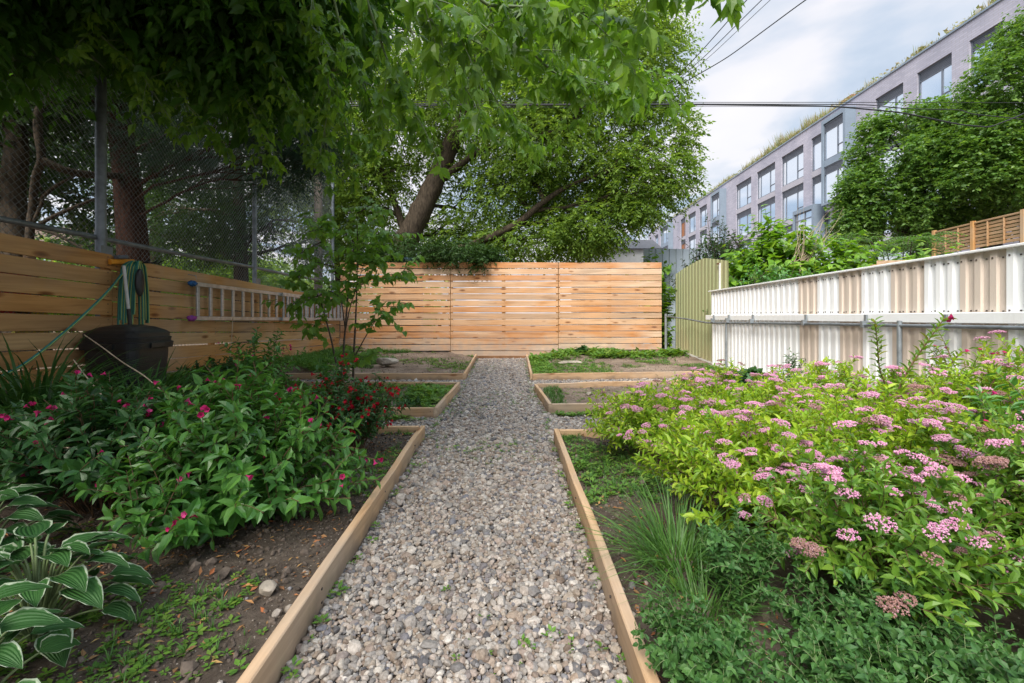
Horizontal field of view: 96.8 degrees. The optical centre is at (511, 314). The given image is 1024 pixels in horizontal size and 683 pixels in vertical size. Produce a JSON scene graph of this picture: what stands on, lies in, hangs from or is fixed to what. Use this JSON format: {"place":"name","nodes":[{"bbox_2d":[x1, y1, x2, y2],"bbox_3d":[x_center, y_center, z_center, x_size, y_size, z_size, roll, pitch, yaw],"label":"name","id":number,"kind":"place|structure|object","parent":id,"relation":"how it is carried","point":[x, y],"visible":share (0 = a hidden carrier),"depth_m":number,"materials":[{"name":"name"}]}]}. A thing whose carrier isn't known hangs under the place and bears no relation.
{"place":"outdoors","nodes":[
{"label":"outdoors","id":0,"kind":"place"},
{"bbox_2d":[217,357,716,682],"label":"gravel","id":1,"kind":"structure","parent":0,"point":[523,504],"depth_m":1.85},
{"bbox_2d":[27,0,990,312],"label":"sky","id":2,"kind":"structure","parent":0,"point":[821,50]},
{"bbox_2d":[0,318,1023,682],"bbox_3d":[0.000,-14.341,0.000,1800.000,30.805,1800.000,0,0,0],"label":"ground","id":3,"kind":"structure","parent":0,"point":[250,640],"depth_m":1.79,"materials":[{"name":"soil"}]},
{"bbox_2d":[0,255,47,369],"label":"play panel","id":4,"kind":"object","parent":3,"relation":"on","point":[31,257],"depth_m":4.20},
{"bbox_2d":[0,581,84,682],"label":"hosta plant","id":5,"kind":"object","parent":3,"relation":"on","point":[42,620],"visible":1,"depth_m":1.14,"materials":[{"name":"green plant"}]},
{"bbox_2d":[0,481,84,563],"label":"hosta plant","id":6,"kind":"object","parent":3,"relation":"on","point":[28,511],"visible":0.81,"depth_m":1.77,"materials":[{"name":"green plant"}]},
{"bbox_2d":[0,400,98,485],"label":"weigela shrub","id":7,"kind":"object","parent":3,"relation":"on","point":[20,404],"visible":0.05,"depth_m":2.40,"materials":[{"name":"green plant"}]},
{"bbox_2d":[24,88,122,350],"bbox_3d":[-6.393,-1.064,6.567,1.085,4.442,0.956,0,0,-27],"label":"bare tree","id":8,"kind":"object","parent":3,"relation":"on","point":[38,185],"visible":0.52,"depth_m":6.36,"materials":[{"name":"brown plant"}]},
{"bbox_2d":[0,519,154,667],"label":"hosta plant","id":9,"kind":"object","parent":3,"relation":"on","point":[81,586],"visible":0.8,"depth_m":1.42,"materials":[{"name":"green plant"}]},
{"bbox_2d":[0,67,163,332],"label":"maple tree","id":10,"kind":"object","parent":3,"relation":"on","point":[9,227],"visible":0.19,"depth_m":7.47,"materials":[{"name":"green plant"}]},
{"bbox_2d":[0,323,190,420],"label":"daylily clump","id":11,"kind":"object","parent":3,"relation":"on","point":[17,393],"visible":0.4,"depth_m":3.14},
{"bbox_2d":[0,356,216,429],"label":"daylily clump","id":12,"kind":"object","parent":3,"relation":"on","point":[128,397],"visible":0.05,"depth_m":3.12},
{"bbox_2d":[0,369,220,516],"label":"weigela shrub","id":13,"kind":"object","parent":3,"relation":"on","point":[37,457],"visible":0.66,"depth_m":2.10,"materials":[{"name":"green plant"}]},
{"bbox_2d":[6,345,235,414],"bbox_3d":[-3.033,0.554,3.749,1.683,0.751,1.815,0,0,0],"label":"daylily clump","id":14,"kind":"object","parent":3,"relation":"on","point":[163,381],"visible":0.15,"depth_m":3.86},
{"bbox_2d":[78,324,173,398],"bbox_3d":[-3.594,0.472,4.264,0.552,0.755,0.552,0,0,0],"label":"storage bin","id":15,"kind":"object","parent":3,"relation":"on","point":[157,342],"visible":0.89,"depth_m":4.06,"materials":[{"name":"black plastic"}]},
{"bbox_2d":[3,359,273,428],"bbox_3d":[-2.646,0.678,3.335,1.778,0.663,1.814,0,0,0],"label":"daylily clump","id":16,"kind":"object","parent":3,"relation":"on","point":[192,389],"visible":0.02,"depth_m":3.58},
{"bbox_2d":[28,91,259,318],"bbox_3d":[-12.585,-5.022,14.766,13.769,12.383,9.425,0,0,0],"label":"locust tree","id":17,"kind":"object","parent":3,"relation":"on","point":[91,246],"visible":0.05,"depth_m":13.80,"materials":[{"name":"green plant"}]},
{"bbox_2d":[0,49,333,387],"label":"chain link fence","id":18,"kind":"object","parent":3,"relation":"on","point":[100,237],"visible":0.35,"depth_m":4.90,"materials":[{"name":"metal"}]},
{"bbox_2d":[0,233,339,389],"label":"plank fence","id":19,"kind":"object","parent":3,"relation":"on","point":[104,276],"visible":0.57,"depth_m":4.32,"materials":[{"name":"brown wood"}]},
{"bbox_2d":[108,255,163,263],"bbox_3d":[-3.802,-0.541,4.622,0.221,0.111,0.450,0,0,0],"label":"wall hook rack","id":20,"kind":"object","parent":19,"relation":"attached to","point":[120,259],"depth_m":4.52,"materials":[{"name":"orange plastic"}]},
{"bbox_2d":[0,260,149,378],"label":"garden hose","id":21,"kind":"object","parent":20,"relation":"hanging from","point":[143,308],"visible":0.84,"depth_m":4.47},
{"bbox_2d":[135,269,144,296],"bbox_3d":[-3.692,-0.317,4.513,0.060,0.280,0.100,0,0,0],"label":"hose nozzle","id":22,"kind":"object","parent":21,"relation":"hanging from","point":[139,282],"visible":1,"depth_m":4.49,"materials":[{"name":"black plastic"}]},
{"bbox_2d":[122,265,131,324],"bbox_3d":[-3.709,-0.143,4.386,0.033,0.654,0.113,0,0,0],"label":"tool handle","id":23,"kind":"object","parent":20,"relation":"hanging from","point":[129,317],"visible":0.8,"depth_m":4.38,"materials":[{"name":"black plastic"}]},
{"bbox_2d":[186,274,342,320],"bbox_3d":[-3.959,-0.175,8.088,0.119,0.633,5.370,0,0,-2],"label":"ladder","id":24,"kind":"object","parent":19,"relation":"hanging from","point":[197,285],"visible":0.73,"depth_m":6.71,"materials":[{"name":"metal"}]},
{"bbox_2d":[10,68,354,318],"bbox_3d":[-5.726,-2.620,7.777,7.154,8.851,5.034,0,0,0],"label":"spruce tree","id":25,"kind":"object","parent":3,"relation":"on","point":[294,158],"visible":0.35,"depth_m":6.97,"materials":[{"name":"green plant"}]},
{"bbox_2d":[74,346,384,564],"bbox_3d":[-1.359,0.602,2.295,1.243,0.889,1.234,0,0,44],"label":"weigela shrub","id":26,"kind":"object","parent":3,"relation":"on","point":[244,464],"visible":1,"depth_m":2.05,"materials":[{"name":"green plant"}]},
{"bbox_2d":[113,92,346,342],"bbox_3d":[-7.226,-2.283,11.022,6.277,9.985,4.177,0,0,0],"label":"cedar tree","id":27,"kind":"object","parent":3,"relation":"on","point":[212,242],"visible":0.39,"depth_m":10.87,"materials":[{"name":"green plant"}]},
{"bbox_2d":[175,355,288,384],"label":"leafy shrub","id":28,"kind":"object","parent":3,"relation":"on","point":[230,373],"visible":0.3,"depth_m":5.03,"materials":[{"name":"green plant"}]},
{"bbox_2d":[36,235,448,332],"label":"distant trees","id":29,"kind":"object","parent":3,"relation":"on","point":[250,273],"visible":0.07,"depth_m":19.21,"materials":[{"name":"green plant"}]},
{"bbox_2d":[218,326,305,395],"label":"weigela shrub","id":30,"kind":"object","parent":3,"relation":"on","point":[272,362],"visible":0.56,"depth_m":4.41,"materials":[{"name":"green plant"}]},
{"bbox_2d":[201,373,334,438],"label":"weigela shrub","id":31,"kind":"object","parent":3,"relation":"on","point":[288,391],"visible":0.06,"depth_m":3.08,"materials":[{"name":"green plant"}]},
{"bbox_2d":[259,580,277,596],"bbox_3d":[-0.865,0.976,1.616,0.060,0.049,0.050,0,0,31],"label":"stone","id":32,"kind":"object","parent":3,"relation":"on","point":[267,588],"visible":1,"depth_m":1.60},
{"bbox_2d":[219,68,408,339],"bbox_3d":[-6.755,-3.926,13.802,7.308,11.986,7.410,0,0,0],"label":"ash tree","id":33,"kind":"object","parent":3,"relation":"on","point":[336,264],"visible":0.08,"depth_m":14.78,"materials":[{"name":"green plant"}]},
{"bbox_2d":[314,125,322,345],"bbox_3d":[-5.064,-1.901,11.900,0.230,6.102,0.230,0,0,0],"label":"utility pole","id":34,"kind":"object","parent":3,"relation":"on","point":[317,205],"visible":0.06,"depth_m":11.82,"materials":[{"name":"grey wood"}]},
{"bbox_2d":[236,425,424,682],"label":"garden bed frame","id":35,"kind":"object","parent":3,"relation":"on","point":[274,655],"visible":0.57,"depth_m":1.64,"materials":[{"name":"wood"}]},
{"bbox_2d":[317,360,349,389],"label":"leafy shrub","id":36,"kind":"object","parent":3,"relation":"on","point":[327,368],"visible":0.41,"depth_m":5.66,"materials":[{"name":"green plant"}]},
{"bbox_2d":[261,196,424,381],"bbox_3d":[-2.207,-0.324,6.365,2.380,2.602,1.229,0,0,21],"label":"sapling tree","id":37,"kind":"object","parent":3,"relation":"on","point":[310,294],"visible":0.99,"depth_m":6.37,"materials":[{"name":"green plant"}]},
{"bbox_2d":[278,353,412,453],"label":"weigela shrub","id":38,"kind":"object","parent":3,"relation":"on","point":[359,406],"visible":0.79,"depth_m":3.15,"materials":[{"name":"green plant"}]},
{"bbox_2d":[0,343,721,682],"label":"ground weeds","id":39,"kind":"object","parent":3,"relation":"on","point":[415,391],"visible":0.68,"depth_m":2.60,"materials":[{"name":"green plant"}]},
{"bbox_2d":[0,0,745,200],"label":"box elder tree","id":40,"kind":"object","parent":3,"relation":"on","point":[241,64],"visible":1,"depth_m":3.33,"materials":[{"name":"green plant"}]},
{"bbox_2d":[301,381,459,418],"bbox_3d":[-2.308,1.008,5.480,3.184,0.149,1.806,0,0,0],"label":"garden bed frame","id":41,"kind":"object","parent":3,"relation":"on","point":[438,408],"visible":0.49,"depth_m":4.88,"materials":[{"name":"wood"}]},
{"bbox_2d":[285,354,476,380],"bbox_3d":[-2.359,1.007,9.013,3.241,0.151,3.574,0,0,0],"label":"garden bed frame","id":42,"kind":"object","parent":3,"relation":"on","point":[425,376],"visible":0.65,"depth_m":7.25,"materials":[{"name":"wood"}]},
{"bbox_2d":[3,356,790,682],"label":"leaf litter","id":43,"kind":"object","parent":3,"relation":"on","point":[83,652],"visible":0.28,"depth_m":1.77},
{"bbox_2d":[0,352,799,682],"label":"soil clods","id":44,"kind":"object","parent":3,"relation":"on","point":[194,564],"visible":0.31,"depth_m":1.76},
{"bbox_2d":[398,257,422,344],"bbox_3d":[-2.570,-0.214,11.700,0.840,2.528,0.700,0,0,0],"label":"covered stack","id":45,"kind":"object","parent":3,"relation":"on","point":[414,306],"visible":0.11,"depth_m":11.45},
{"bbox_2d":[348,228,514,344],"bbox_3d":[-2.175,-0.548,11.617,4.510,3.430,2.901,0,0,0],"label":"yew shrub","id":46,"kind":"object","parent":3,"relation":"on","point":[455,253],"visible":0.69,"depth_m":10.89,"materials":[{"name":"green plant"}]},
{"bbox_2d":[276,0,715,344],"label":"elm tree","id":47,"kind":"object","parent":3,"relation":"on","point":[634,206],"visible":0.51,"depth_m":12.77,"materials":[{"name":"green plant"}]},
{"bbox_2d":[340,262,661,355],"bbox_3d":[-0.265,-0.051,10.954,7.710,2.403,0.144,0,0,0],"label":"plank fence","id":48,"kind":"object","parent":3,"relation":"on","point":[608,278],"visible":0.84,"depth_m":10.91,"materials":[{"name":"brown wood"}]},
{"bbox_2d":[570,240,662,337],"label":"garden shed","id":49,"kind":"structure","parent":3,"relation":"on","point":[638,251],"depth_m":19.75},
{"bbox_2d":[526,354,719,380],"bbox_3d":[1.982,1.010,8.924,3.392,0.151,3.753,0,0,0],"label":"garden bed frame","id":50,"kind":"object","parent":3,"relation":"on","point":[594,376],"visible":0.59,"depth_m":7.35,"materials":[{"name":"wood"}]},
{"bbox_2d":[554,429,708,682],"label":"garden bed frame","id":51,"kind":"object","parent":3,"relation":"on","point":[623,621],"visible":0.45,"depth_m":1.66,"materials":[{"name":"wood"}]},
{"bbox_2d":[534,379,743,413],"bbox_3d":[2.049,1.008,5.793,3.502,0.152,2.033,0,0,0],"label":"garden bed frame","id":52,"kind":"object","parent":3,"relation":"on","point":[550,407],"visible":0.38,"depth_m":5.94,"materials":[{"name":"wood"}]},
{"bbox_2d":[623,247,674,349],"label":"creeper plant","id":53,"kind":"object","parent":3,"relation":"on","point":[667,270],"visible":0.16,"depth_m":13.20,"materials":[{"name":"green plant"}]},
{"bbox_2d":[582,378,726,461],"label":"spirea shrub","id":54,"kind":"object","parent":3,"relation":"on","point":[640,419],"visible":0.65,"depth_m":3.09,"materials":[{"name":"green plant"}]},
{"bbox_2d":[651,276,676,348],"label":"wild shrub","id":55,"kind":"object","parent":3,"relation":"on","point":[666,302],"visible":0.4,"depth_m":11.23,"materials":[{"name":"green plant"}]},
{"bbox_2d":[554,466,792,619],"bbox_3d":[0.678,0.833,1.811,0.917,0.337,0.905,0,0,-37],"label":"grass clump","id":56,"kind":"object","parent":3,"relation":"on","point":[657,544],"visible":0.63,"depth_m":1.85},
{"bbox_2d":[350,103,1023,119],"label":"overhead cable","id":57,"kind":"object","parent":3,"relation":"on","point":[777,104],"visible":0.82,"depth_m":9.39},
{"bbox_2d":[351,104,1023,127],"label":"overhead cable","id":58,"kind":"object","parent":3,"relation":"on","point":[779,105],"visible":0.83,"depth_m":9.20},
{"bbox_2d":[671,258,728,363],"bbox_3d":[3.964,-0.044,9.828,0.123,2.268,2.755,0,0,0],"label":"corrugated fence","id":59,"kind":"object","parent":3,"relation":"on","point":[696,281],"visible":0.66,"depth_m":9.86,"materials":[{"name":"metal"}]},
{"bbox_2d":[630,584,779,682],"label":"oregano plant","id":60,"kind":"object","parent":3,"relation":"on","point":[695,653],"visible":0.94,"depth_m":1.18,"materials":[{"name":"green plant"}]},
{"bbox_2d":[612,530,798,649],"bbox_3d":[0.636,0.890,1.494,0.574,0.223,0.576,0,0,-37],"label":"grass clump","id":61,"kind":"object","parent":3,"relation":"on","point":[692,586],"visible":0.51,"depth_m":1.54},
{"bbox_2d":[669,213,765,290],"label":"wild shrub","id":62,"kind":"object","parent":3,"relation":"on","point":[717,248],"visible":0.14,"depth_m":11.12,"materials":[{"name":"green plant"}]},
{"bbox_2d":[639,357,799,420],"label":"spirea shrub","id":63,"kind":"object","parent":3,"relation":"on","point":[709,379],"visible":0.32,"depth_m":3.73,"materials":[{"name":"green plant"}]},
{"bbox_2d":[720,365,770,383],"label":"leafy shrub","id":64,"kind":"object","parent":3,"relation":"on","point":[746,375],"visible":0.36,"depth_m":6.44,"materials":[{"name":"green plant"}]},
{"bbox_2d":[695,504,796,621],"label":"oregano plant","id":65,"kind":"object","parent":3,"relation":"on","point":[724,562],"visible":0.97,"depth_m":1.47,"materials":[{"name":"green plant"}]},
{"bbox_2d":[616,401,888,538],"bbox_3d":[1.075,0.691,2.085,0.977,0.641,1.043,0,0,-34],"label":"spirea shrub","id":66,"kind":"object","parent":3,"relation":"on","point":[725,468],"visible":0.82,"depth_m":2.03,"materials":[{"name":"green plant"}]},
{"bbox_2d":[702,261,816,311],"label":"wild shrub","id":67,"kind":"object","parent":3,"relation":"on","point":[761,278],"visible":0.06,"depth_m":8.75,"materials":[{"name":"green plant"}]},
{"bbox_2d":[672,364,860,463],"bbox_3d":[1.635,0.673,2.952,1.137,0.676,1.078,0,0,0],"label":"spirea shrub","id":68,"kind":"object","parent":3,"relation":"on","point":[770,392],"visible":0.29,"depth_m":2.88,"materials":[{"name":"green plant"}]},
{"bbox_2d":[643,249,909,349],"bbox_3d":[7.950,-0.452,13.589,8.102,3.004,0.182,0,0,-1],"label":"corrugated fence","id":69,"kind":"object","parent":3,"relation":"on","point":[673,256],"visible":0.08,"depth_m":13.50,"materials":[{"name":"metal"}]},
{"bbox_2d":[720,204,837,287],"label":"knotweed plant","id":70,"kind":"object","parent":3,"relation":"on","point":[771,248],"visible":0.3,"depth_m":9.88,"materials":[{"name":"green plant"}]},
{"bbox_2d":[776,348,805,386],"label":"leafy shrub","id":71,"kind":"object","parent":3,"relation":"on","point":[794,361],"visible":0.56,"depth_m":5.84,"materials":[{"name":"green plant"}]},
{"bbox_2d":[791,209,841,275],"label":"dead shrub","id":72,"kind":"object","parent":3,"relation":"on","point":[805,256],"visible":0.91,"depth_m":9.60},
{"bbox_2d":[763,227,891,276],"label":"knotweed plant","id":73,"kind":"object","parent":3,"relation":"on","point":[852,257],"visible":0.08,"depth_m":9.57,"materials":[{"name":"green plant"}]},
{"bbox_2d":[665,314,1023,384],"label":"pipe rail","id":74,"kind":"object","parent":3,"relation":"on","point":[899,325],"visible":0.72,"depth_m":4.80,"materials":[{"name":"metal"}]},
{"bbox_2d":[726,609,980,682],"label":"oregano plant","id":75,"kind":"object","parent":3,"relation":"on","point":[821,666],"visible":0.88,"depth_m":1.08,"materials":[{"name":"green plant"}]},
{"bbox_2d":[769,355,942,435],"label":"spirea shrub","id":76,"kind":"object","parent":3,"relation":"on","point":[820,372],"visible":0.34,"depth_m":3.29,"materials":[{"name":"green plant"}]},
{"bbox_2d":[706,242,1023,407],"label":"corrugated fence","id":77,"kind":"object","parent":3,"relation":"on","point":[984,286],"visible":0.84,"depth_m":4.86,"materials":[{"name":"metal"}]},
{"bbox_2d":[811,368,946,447],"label":"flowering shrub","id":78,"kind":"object","parent":3,"relation":"on","point":[851,382],"visible":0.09,"depth_m":3.07,"materials":[{"name":"green plant"}]},
{"bbox_2d":[735,420,1023,635],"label":"spirea shrub","id":79,"kind":"object","parent":3,"relation":"on","point":[952,549],"visible":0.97,"depth_m":1.40,"materials":[{"name":"green plant"}]},
{"bbox_2d":[743,368,1023,513],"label":"spirea shrub","id":80,"kind":"object","parent":3,"relation":"on","point":[876,423],"visible":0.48,"depth_m":2.02,"materials":[{"name":"green plant"}]},
{"bbox_2d":[753,553,1016,682],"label":"oregano plant","id":81,"kind":"object","parent":3,"relation":"on","point":[866,613],"visible":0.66,"depth_m":1.21,"materials":[{"name":"green plant"}]},
{"bbox_2d":[824,231,966,261],"bbox_3d":[9.136,-0.446,10.862,3.517,3.018,2.469,0,0,0],"label":"sumac tree","id":82,"kind":"object","parent":3,"relation":"on","point":[912,242],"visible":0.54,"depth_m":10.59,"materials":[{"name":"green plant"}]},
{"bbox_2d":[817,92,1023,252],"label":"maple tree","id":83,"kind":"object","parent":3,"relation":"on","point":[863,197],"visible":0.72,"depth_m":16.97,"materials":[{"name":"green plant"}]},
{"bbox_2d":[880,234,963,260],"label":"knotweed plant","id":84,"kind":"object","parent":3,"relation":"on","point":[922,254],"depth_m":9.48,"materials":[{"name":"green plant"}]},
{"bbox_2d":[866,311,1023,421],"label":"weigela shoot","id":85,"kind":"object","parent":3,"relation":"on","point":[919,352],"visible":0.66,"depth_m":2.72,"materials":[{"name":"green plant"}]},
{"bbox_2d":[868,327,1023,407],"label":"weigela shrub","id":86,"kind":"object","parent":3,"relation":"on","point":[974,363],"visible":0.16,"depth_m":2.94,"materials":[{"name":"green plant"}]},
{"bbox_2d":[888,330,1023,443],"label":"spirea shrub","id":87,"kind":"object","parent":3,"relation":"on","point":[947,391],"visible":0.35,"depth_m":2.52,"materials":[{"name":"green plant"}]},
{"bbox_2d":[901,391,1023,554],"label":"spirea shrub","id":88,"kind":"object","parent":3,"relation":"on","point":[1004,458],"visible":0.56,"depth_m":1.60,"materials":[{"name":"green plant"}]},
{"bbox_2d":[927,4,1023,242],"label":"maple tree","id":89,"kind":"object","parent":3,"relation":"on","point":[1004,162],"visible":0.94,"depth_m":14.90,"materials":[{"name":"green plant"}]},
{"bbox_2d":[932,623,1023,682],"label":"oregano plant","id":90,"kind":"object","parent":3,"relation":"on","point":[1010,669],"visible":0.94,"depth_m":1.02,"materials":[{"name":"green plant"}]},
{"bbox_2d":[944,366,1023,480],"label":"weigela shrub","id":91,"kind":"object","parent":3,"relation":"on","point":[1013,382],"visible":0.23,"depth_m":2.10,"materials":[{"name":"green plant"}]},
{"bbox_2d":[349,101,1023,102],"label":"overhead cable","id":92,"kind":"object","parent":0,"point":[796,102],"visible":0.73,"depth_m":9.50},
{"bbox_2d":[648,0,1023,256],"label":"apartment building","id":93,"kind":"structure","parent":0,"point":[792,175],"depth_m":33.77,"materials":[{"name":"brick"}]},
{"bbox_2d":[737,177,750,208],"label":"window","id":94,"kind":"structure","parent":93,"relation":"in","point":[744,188],"depth_m":45.86,"materials":[{"name":"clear glass"}]},
{"bbox_2d":[737,208,750,237],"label":"window","id":95,"kind":"structure","parent":93,"relation":"in","point":[743,217],"depth_m":45.86,"materials":[{"name":"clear glass"}]},
{"bbox_2d":[758,162,774,198],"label":"window","id":96,"kind":"structure","parent":93,"relation":"in","point":[766,177],"depth_m":41.64,"materials":[{"name":"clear glass"}]},
{"bbox_2d":[758,196,774,229],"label":"window","id":97,"kind":"structure","parent":93,"relation":"in","point":[770,207],"depth_m":41.41,"materials":[{"name":"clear glass"}]},
{"bbox_2d":[783,145,802,185],"bbox_3d":[23.148,-12.175,37.381,0.100,2.550,3.095,0,0,2],"label":"window","id":98,"kind":"structure","parent":93,"relation":"in","point":[793,161],"depth_m":37.40,"materials":[{"name":"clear glass"}]},
{"bbox_2d":[783,183,802,221],"bbox_3d":[23.148,-9.175,37.381,0.100,2.550,3.095,0,0,2],"label":"window","id":99,"kind":"structure","parent":93,"relation":"in","point":[793,197],"depth_m":37.54,"materials":[{"name":"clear glass"}]},
{"bbox_2d":[795,210,810,244],"bbox_3d":[22.241,-6.100,34.626,0.100,3.400,2.200,0,0,2],"label":"window","id":100,"kind":"structure","parent":93,"relation":"in","point":[803,216],"depth_m":34.58,"materials":[{"name":"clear glass"}]},
{"bbox_2d":[813,134,820,170],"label":"window","id":101,"kind":"structure","parent":93,"relation":"in","point":[817,140],"depth_m":34.31,"materials":[{"name":"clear glass"}]},
{"bbox_2d":[813,174,820,203],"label":"window","id":102,"kind":"structure","parent":93,"relation":"in","point":[816,180],"depth_m":34.31,"materials":[{"name":"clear glass"}]},
{"bbox_2d":[654,0,996,228],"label":"roof grass","id":103,"kind":"structure","parent":93,"relation":"on","point":[782,140],"depth_m":34.98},
{"bbox_2d":[824,114,842,160],"bbox_3d":[22.226,-12.175,31.345,0.100,2.550,2.015,0,0,2],"label":"window","id":104,"kind":"structure","parent":93,"relation":"in","point":[833,130],"depth_m":31.45,"materials":[{"name":"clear glass"}]},
{"bbox_2d":[824,159,842,202],"bbox_3d":[22.226,-9.175,31.345,0.100,2.550,2.015,0,0,2],"label":"window","id":105,"kind":"structure","parent":93,"relation":"in","point":[830,172],"depth_m":31.66,"materials":[{"name":"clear glass"}]},
{"bbox_2d":[877,83,902,125],"bbox_3d":[22.797,-12.175,27.354,0.100,2.550,2.102,0,0,2],"label":"window","id":106,"kind":"structure","parent":93,"relation":"in","point":[896,94],"depth_m":27.21,"materials":[{"name":"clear glass"}]},
{"bbox_2d":[919,53,951,107],"bbox_3d":[22.691,-12.175,24.327,0.100,2.550,2.078,0,0,2],"label":"window","id":107,"kind":"structure","parent":93,"relation":"in","point":[933,80],"depth_m":24.28,"materials":[{"name":"clear glass"}]},
{"bbox_2d":[971,23,1002,86],"bbox_3d":[22.597,-12.175,21.570,0.100,2.550,1.584,0,0,2],"label":"window","id":108,"kind":"structure","parent":93,"relation":"in","point":[980,39],"depth_m":21.92,"materials":[{"name":"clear glass"}]},
{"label":"retaining wall","id":109,"kind":"object","parent":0,"visible":0},
{"bbox_2d":[932,209,1023,256],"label":"screen fence","id":110,"kind":"object","parent":109,"relation":"on","point":[973,238],"visible":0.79,"depth_m":12.93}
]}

